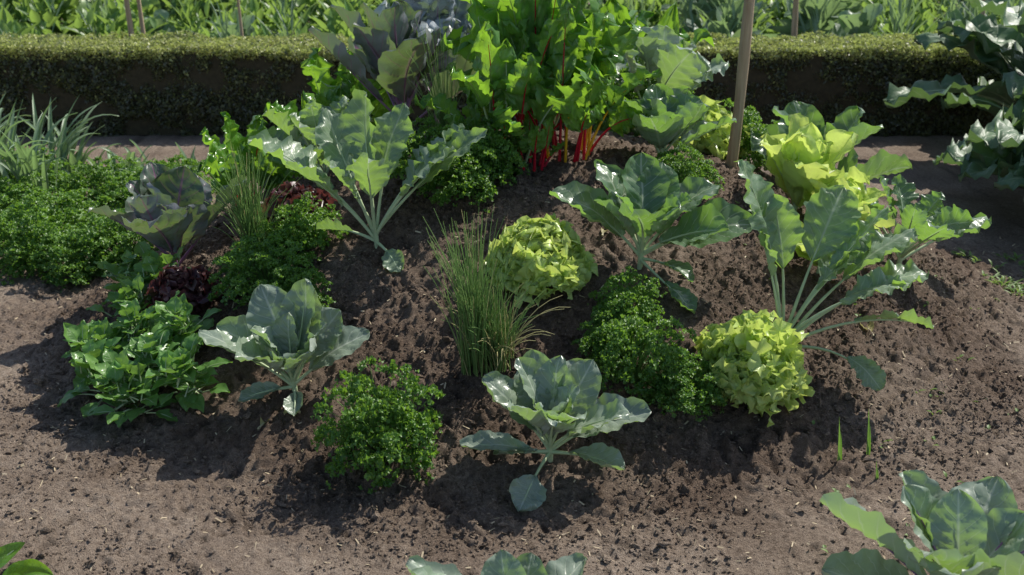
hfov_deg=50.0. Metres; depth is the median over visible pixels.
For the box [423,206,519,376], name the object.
chive clump
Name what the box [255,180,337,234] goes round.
red lettuce head
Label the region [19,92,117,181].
leek plant
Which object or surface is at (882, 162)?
cabbage plant
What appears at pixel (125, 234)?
parsley plant
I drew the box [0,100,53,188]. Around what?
leek plant
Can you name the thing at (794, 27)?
wooden stake
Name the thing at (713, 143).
lettuce head
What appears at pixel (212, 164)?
swiss chard
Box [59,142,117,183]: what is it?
tulip foliage
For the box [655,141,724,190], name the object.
parsley plant
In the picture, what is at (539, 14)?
swiss chard
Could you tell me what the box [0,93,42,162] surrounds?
leek plant
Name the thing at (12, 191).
parsley plant
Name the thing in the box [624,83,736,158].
cabbage plant
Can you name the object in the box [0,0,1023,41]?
vegetable bed foliage
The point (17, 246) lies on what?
parsley plant
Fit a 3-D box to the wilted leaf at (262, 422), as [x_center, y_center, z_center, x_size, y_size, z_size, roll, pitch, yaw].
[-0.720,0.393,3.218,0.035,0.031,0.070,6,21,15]
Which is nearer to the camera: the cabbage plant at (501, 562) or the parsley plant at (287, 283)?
the cabbage plant at (501, 562)
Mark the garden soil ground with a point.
(972, 196)
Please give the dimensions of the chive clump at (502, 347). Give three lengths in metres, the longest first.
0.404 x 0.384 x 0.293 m
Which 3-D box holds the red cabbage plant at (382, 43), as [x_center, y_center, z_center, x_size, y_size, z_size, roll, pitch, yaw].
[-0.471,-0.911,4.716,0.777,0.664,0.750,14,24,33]
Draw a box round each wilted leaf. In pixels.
[257,417,269,429]
[860,321,873,335]
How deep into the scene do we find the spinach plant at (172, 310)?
3.50 m
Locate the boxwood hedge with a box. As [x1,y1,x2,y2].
[0,29,1011,136]
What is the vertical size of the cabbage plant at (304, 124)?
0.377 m
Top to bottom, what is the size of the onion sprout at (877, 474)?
0.080 m
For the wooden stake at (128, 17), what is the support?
on the garden soil ground
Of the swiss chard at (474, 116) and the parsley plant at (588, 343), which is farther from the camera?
the swiss chard at (474, 116)
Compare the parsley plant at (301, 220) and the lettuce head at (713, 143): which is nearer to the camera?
the parsley plant at (301, 220)
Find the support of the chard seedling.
on the garden soil ground
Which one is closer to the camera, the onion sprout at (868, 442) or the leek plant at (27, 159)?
the onion sprout at (868, 442)
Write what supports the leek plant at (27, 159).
on the garden soil ground
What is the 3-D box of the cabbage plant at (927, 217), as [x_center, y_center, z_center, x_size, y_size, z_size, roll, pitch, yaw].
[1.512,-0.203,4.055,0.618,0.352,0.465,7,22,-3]
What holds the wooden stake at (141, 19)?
on the garden soil ground
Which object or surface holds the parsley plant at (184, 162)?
on the garden soil ground
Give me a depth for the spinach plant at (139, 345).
3.38 m
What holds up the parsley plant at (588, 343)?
on the garden soil ground
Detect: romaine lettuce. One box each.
[759,113,869,211]
[795,221,880,273]
[802,176,894,227]
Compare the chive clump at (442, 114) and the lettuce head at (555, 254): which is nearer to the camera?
the lettuce head at (555, 254)
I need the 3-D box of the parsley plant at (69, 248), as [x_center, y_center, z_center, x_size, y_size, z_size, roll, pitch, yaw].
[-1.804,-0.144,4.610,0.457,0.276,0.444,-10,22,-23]
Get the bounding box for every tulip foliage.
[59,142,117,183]
[94,160,146,201]
[102,139,154,173]
[164,142,210,174]
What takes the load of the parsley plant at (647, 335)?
on the garden soil ground
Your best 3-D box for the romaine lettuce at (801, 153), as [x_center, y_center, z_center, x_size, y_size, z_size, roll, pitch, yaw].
[1.125,-0.420,4.051,0.385,0.394,0.396,-4,20,-12]
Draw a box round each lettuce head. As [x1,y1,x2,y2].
[144,264,226,315]
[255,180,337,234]
[483,213,597,308]
[668,95,756,159]
[690,309,814,426]
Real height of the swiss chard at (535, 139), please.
0.220 m
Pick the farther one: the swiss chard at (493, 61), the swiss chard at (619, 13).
the swiss chard at (619, 13)
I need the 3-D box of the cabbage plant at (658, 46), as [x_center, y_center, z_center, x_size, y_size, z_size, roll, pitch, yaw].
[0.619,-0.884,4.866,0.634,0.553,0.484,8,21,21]
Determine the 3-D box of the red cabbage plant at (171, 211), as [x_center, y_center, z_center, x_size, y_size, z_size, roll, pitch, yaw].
[-1.284,-0.227,4.022,0.520,0.430,0.460,15,25,35]
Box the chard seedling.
[0,542,52,574]
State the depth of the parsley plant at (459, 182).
3.81 m
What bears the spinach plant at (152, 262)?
on the garden soil ground
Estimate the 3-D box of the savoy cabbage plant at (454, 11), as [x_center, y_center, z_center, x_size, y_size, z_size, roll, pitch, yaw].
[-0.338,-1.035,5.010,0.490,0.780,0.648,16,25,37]
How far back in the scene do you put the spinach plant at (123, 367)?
3.30 m
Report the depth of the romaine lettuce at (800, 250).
3.73 m
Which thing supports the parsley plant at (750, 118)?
on the garden soil ground
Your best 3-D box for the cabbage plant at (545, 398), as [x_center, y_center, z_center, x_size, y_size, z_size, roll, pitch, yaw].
[0.124,0.372,2.984,0.467,0.340,0.329,-10,22,-25]
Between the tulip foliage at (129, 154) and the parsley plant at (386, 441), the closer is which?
the parsley plant at (386, 441)
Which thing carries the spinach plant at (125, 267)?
on the garden soil ground
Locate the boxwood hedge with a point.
(178, 84)
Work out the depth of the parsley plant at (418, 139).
3.98 m
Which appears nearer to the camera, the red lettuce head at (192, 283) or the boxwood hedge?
the red lettuce head at (192, 283)
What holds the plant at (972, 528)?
on the garden soil ground
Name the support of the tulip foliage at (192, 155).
on the garden soil ground
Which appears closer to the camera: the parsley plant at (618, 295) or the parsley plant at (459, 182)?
the parsley plant at (618, 295)
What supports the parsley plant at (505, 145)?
on the garden soil ground
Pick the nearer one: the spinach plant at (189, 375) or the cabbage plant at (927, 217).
the spinach plant at (189, 375)
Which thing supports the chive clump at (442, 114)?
on the garden soil ground
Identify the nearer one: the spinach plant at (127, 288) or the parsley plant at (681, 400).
the parsley plant at (681, 400)
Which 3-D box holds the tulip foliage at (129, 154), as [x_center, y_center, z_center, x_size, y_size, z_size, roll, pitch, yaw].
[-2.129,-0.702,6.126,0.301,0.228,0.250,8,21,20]
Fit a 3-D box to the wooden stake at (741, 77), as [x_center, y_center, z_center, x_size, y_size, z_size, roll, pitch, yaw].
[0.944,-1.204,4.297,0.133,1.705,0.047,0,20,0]
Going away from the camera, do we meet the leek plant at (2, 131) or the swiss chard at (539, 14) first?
the swiss chard at (539, 14)
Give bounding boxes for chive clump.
[199,146,298,266]
[405,15,470,136]
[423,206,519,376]
[437,270,570,371]
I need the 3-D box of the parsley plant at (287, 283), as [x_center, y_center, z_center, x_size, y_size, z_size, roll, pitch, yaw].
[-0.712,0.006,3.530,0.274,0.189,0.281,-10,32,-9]
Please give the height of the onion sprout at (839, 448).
0.169 m
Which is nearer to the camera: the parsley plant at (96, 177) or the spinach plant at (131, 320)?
the spinach plant at (131, 320)
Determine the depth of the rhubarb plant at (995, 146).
5.40 m
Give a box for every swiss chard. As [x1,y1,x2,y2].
[197,112,294,205]
[263,48,414,146]
[276,127,316,178]
[414,0,617,162]
[439,0,632,131]
[442,90,512,157]
[474,0,662,162]
[516,109,567,170]
[591,0,713,136]
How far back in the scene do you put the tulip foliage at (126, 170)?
5.73 m
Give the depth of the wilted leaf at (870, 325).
3.59 m
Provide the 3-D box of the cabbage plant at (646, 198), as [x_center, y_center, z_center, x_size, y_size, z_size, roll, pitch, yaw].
[0.448,-0.180,3.511,0.665,0.398,0.404,2,27,-1]
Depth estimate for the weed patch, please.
4.51 m
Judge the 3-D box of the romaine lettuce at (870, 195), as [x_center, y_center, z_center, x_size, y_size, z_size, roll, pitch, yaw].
[1.199,-0.268,3.976,0.333,0.296,0.308,6,23,-2]
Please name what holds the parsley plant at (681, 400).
on the garden soil ground
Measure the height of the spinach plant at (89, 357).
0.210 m
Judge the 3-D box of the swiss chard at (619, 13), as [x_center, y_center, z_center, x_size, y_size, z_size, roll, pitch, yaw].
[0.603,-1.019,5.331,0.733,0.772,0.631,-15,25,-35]
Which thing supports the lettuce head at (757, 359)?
on the garden soil ground
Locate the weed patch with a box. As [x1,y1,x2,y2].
[735,201,1023,552]
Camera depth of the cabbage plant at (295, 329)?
3.27 m
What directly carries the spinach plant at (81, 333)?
on the garden soil ground
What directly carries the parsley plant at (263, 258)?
on the garden soil ground
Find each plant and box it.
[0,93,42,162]
[0,95,85,203]
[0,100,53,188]
[0,122,18,148]
[0,146,71,202]
[0,171,61,220]
[0,194,75,284]
[4,185,116,250]
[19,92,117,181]
[26,221,132,292]
[56,155,137,208]
[57,337,145,416]
[61,317,143,388]
[68,208,163,279]
[83,348,177,427]
[86,273,153,316]
[88,162,245,266]
[94,241,174,304]
[98,164,171,209]
[107,298,174,355]
[112,246,190,309]
[122,321,199,407]
[128,152,217,199]
[144,290,221,365]
[145,333,232,412]
[198,279,369,415]
[206,222,322,309]
[247,89,486,272]
[253,257,335,306]
[258,191,348,254]
[262,95,373,173]
[308,0,476,125]
[310,355,445,493]
[374,0,471,130]
[389,116,468,185]
[399,123,515,212]
[406,549,586,574]
[459,349,650,511]
[464,115,532,183]
[549,152,751,313]
[571,309,635,363]
[586,56,695,139]
[587,265,667,326]
[592,305,696,415]
[599,24,729,98]
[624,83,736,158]
[640,351,726,421]
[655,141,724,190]
[706,98,779,171]
[735,159,933,390]
[751,101,911,179]
[819,470,1023,574]
[836,168,991,263]
[883,0,1023,120]
[933,88,1023,188]
[994,152,1023,191]
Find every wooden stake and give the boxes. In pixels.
[124,0,133,36]
[137,0,144,40]
[237,0,243,36]
[726,0,754,167]
[791,0,798,39]
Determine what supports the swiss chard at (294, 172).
on the garden soil ground
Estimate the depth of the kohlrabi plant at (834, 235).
3.32 m
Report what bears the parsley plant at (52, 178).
on the garden soil ground
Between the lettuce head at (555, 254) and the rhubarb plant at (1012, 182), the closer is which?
the lettuce head at (555, 254)
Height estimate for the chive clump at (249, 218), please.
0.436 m
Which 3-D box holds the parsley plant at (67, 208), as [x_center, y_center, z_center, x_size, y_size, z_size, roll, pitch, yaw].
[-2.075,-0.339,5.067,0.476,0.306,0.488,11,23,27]
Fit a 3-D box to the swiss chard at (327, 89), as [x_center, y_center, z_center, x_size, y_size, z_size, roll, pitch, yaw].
[-0.788,-0.810,5.007,0.461,0.558,0.573,18,26,40]
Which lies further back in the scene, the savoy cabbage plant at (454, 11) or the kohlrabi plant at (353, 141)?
the savoy cabbage plant at (454, 11)
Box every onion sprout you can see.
[838,421,841,459]
[866,409,870,454]
[876,460,878,479]
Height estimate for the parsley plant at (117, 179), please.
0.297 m
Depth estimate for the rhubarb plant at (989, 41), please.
6.45 m
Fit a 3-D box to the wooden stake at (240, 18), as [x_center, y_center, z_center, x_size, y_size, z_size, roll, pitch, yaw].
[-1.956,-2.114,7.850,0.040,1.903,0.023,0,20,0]
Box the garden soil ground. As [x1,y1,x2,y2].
[0,2,1023,574]
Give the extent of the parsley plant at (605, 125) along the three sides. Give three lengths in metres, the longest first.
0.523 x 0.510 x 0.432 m
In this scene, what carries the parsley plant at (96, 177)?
on the garden soil ground

